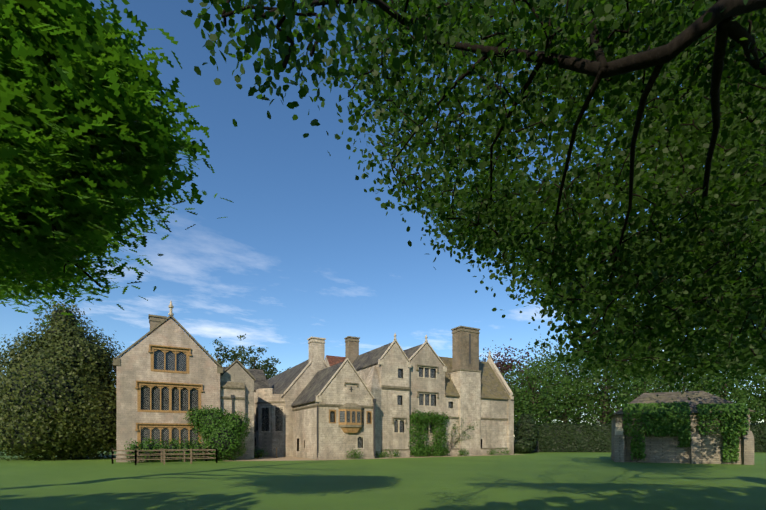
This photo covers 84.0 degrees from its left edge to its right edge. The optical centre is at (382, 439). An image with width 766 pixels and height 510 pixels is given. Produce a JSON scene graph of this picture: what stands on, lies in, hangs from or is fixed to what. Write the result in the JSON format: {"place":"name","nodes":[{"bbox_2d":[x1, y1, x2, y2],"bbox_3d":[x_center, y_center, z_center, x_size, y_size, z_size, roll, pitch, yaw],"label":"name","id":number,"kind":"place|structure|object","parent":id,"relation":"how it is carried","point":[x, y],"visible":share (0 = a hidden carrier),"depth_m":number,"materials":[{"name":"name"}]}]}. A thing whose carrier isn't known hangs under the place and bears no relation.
{"place":"outdoors","nodes":[
{"label":"outdoors","id":0,"kind":"place"},
{"bbox_2d":[116,319,509,459],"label":"house walls","id":1,"kind":"structure","parent":0,"point":[471,406],"depth_m":40.27,"materials":[{"name":"beige stone"}]},
{"bbox_2d":[112,301,513,461],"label":"manor house","id":2,"kind":"structure","parent":1,"relation":"attached to","point":[164,397],"depth_m":41.82,"materials":[{"name":"beige stone"}]},
{"bbox_2d":[0,0,764,435],"label":"sky","id":3,"kind":"structure","parent":0,"point":[301,251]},
{"bbox_2d":[0,444,765,509],"bbox_3d":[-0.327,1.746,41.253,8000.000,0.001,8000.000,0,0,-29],"label":"ground","id":4,"kind":"structure","parent":0,"point":[568,481],"depth_m":16.51,"materials":[{"name":"green plant"}]},
{"bbox_2d":[0,297,124,460],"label":"tree","id":5,"kind":"object","parent":4,"relation":"on","point":[30,343],"visible":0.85,"depth_m":35.21,"materials":[{"name":"green plant"}]},
{"bbox_2d":[112,448,217,464],"bbox_3d":[-15.950,1.196,31.180,6.810,1.098,2.910,0,0,-29],"label":"post rail fence","id":6,"kind":"object","parent":4,"relation":"on","point":[137,455],"visible":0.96,"depth_m":30.91,"materials":[{"name":"brown wood"}]},
{"bbox_2d":[225,454,522,460],"bbox_3d":[-0.755,1.742,46.337,32.800,0.001,14.700,0,0,-29],"label":"gravel margin","id":7,"kind":"object","parent":4,"relation":"on","point":[278,459],"visible":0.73,"depth_m":39.04,"materials":[{"name":"beige gravel"}]},
{"bbox_2d":[0,309,765,461],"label":"bushes","id":8,"kind":"object","parent":4,"relation":"on","point":[50,403],"visible":0.23,"depth_m":35.42,"materials":[{"name":"green plant"}]},
{"bbox_2d":[2,0,765,372],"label":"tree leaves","id":9,"kind":"object","parent":4,"relation":"on","point":[658,58],"visible":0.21,"depth_m":5.71,"materials":[{"name":"plant"}]},
{"bbox_2d":[0,0,233,325],"bbox_3d":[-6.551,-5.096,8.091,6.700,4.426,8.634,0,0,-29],"label":"feathery tree leaves","id":10,"kind":"object","parent":9,"relation":"on","point":[73,91],"visible":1,"depth_m":6.13,"materials":[{"name":"green plant"}]},
{"bbox_2d":[180,0,765,399],"bbox_3d":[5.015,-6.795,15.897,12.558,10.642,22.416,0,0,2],"label":"lime tree leaves","id":11,"kind":"object","parent":9,"relation":"attached to","point":[738,131],"visible":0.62,"depth_m":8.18,"materials":[{"name":"green plant"}]},
{"bbox_2d":[57,350,765,458],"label":"tree trunks","id":12,"kind":"object","parent":4,"relation":"on","point":[603,406],"visible":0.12,"depth_m":81.57,"materials":[{"name":"plant"}]},
{"bbox_2d":[0,344,765,433],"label":"trees","id":13,"kind":"object","parent":12,"relation":"attached to","point":[523,407],"visible":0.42,"depth_m":78.43,"materials":[{"name":"green plant"}]},
{"bbox_2d":[7,333,765,425],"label":"trees","id":14,"kind":"object","parent":12,"relation":"attached to","point":[264,367],"visible":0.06,"depth_m":99.18,"materials":[{"name":"green plant"}]},
{"bbox_2d":[479,338,552,405],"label":"tree","id":15,"kind":"object","parent":12,"relation":"attached to","point":[505,360],"visible":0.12,"depth_m":82.59,"materials":[{"name":"green plant"}]},
{"bbox_2d":[124,402,749,462],"bbox_3d":[3.524,-0.524,39.861,44.955,5.272,19.570,0,0,2],"label":"shrub leaf foliage","id":16,"kind":"object","parent":4,"relation":"on","point":[678,421],"visible":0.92,"depth_m":32.37,"materials":[{"name":"green plant"}]},
{"bbox_2d":[447,424,474,455],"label":"espalier stems","id":17,"kind":"object","parent":4,"relation":"on","point":[449,447],"visible":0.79,"depth_m":45.31,"materials":[{"name":"grey plant"}]},
{"bbox_2d":[264,371,765,453],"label":"hedge","id":18,"kind":"object","parent":4,"relation":"on","point":[527,440],"visible":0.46,"depth_m":57.82,"materials":[{"name":"green plant"}]},
{"bbox_2d":[609,391,754,464],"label":"garden house","id":19,"kind":"structure","parent":4,"relation":"on","point":[705,449],"depth_m":31.54,"materials":[{"name":"stone"}]},
{"bbox_2d":[630,429,739,463],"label":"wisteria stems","id":20,"kind":"object","parent":19,"relation":"attached to","point":[644,435],"visible":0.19,"depth_m":32.12,"materials":[{"name":"grey plant"}]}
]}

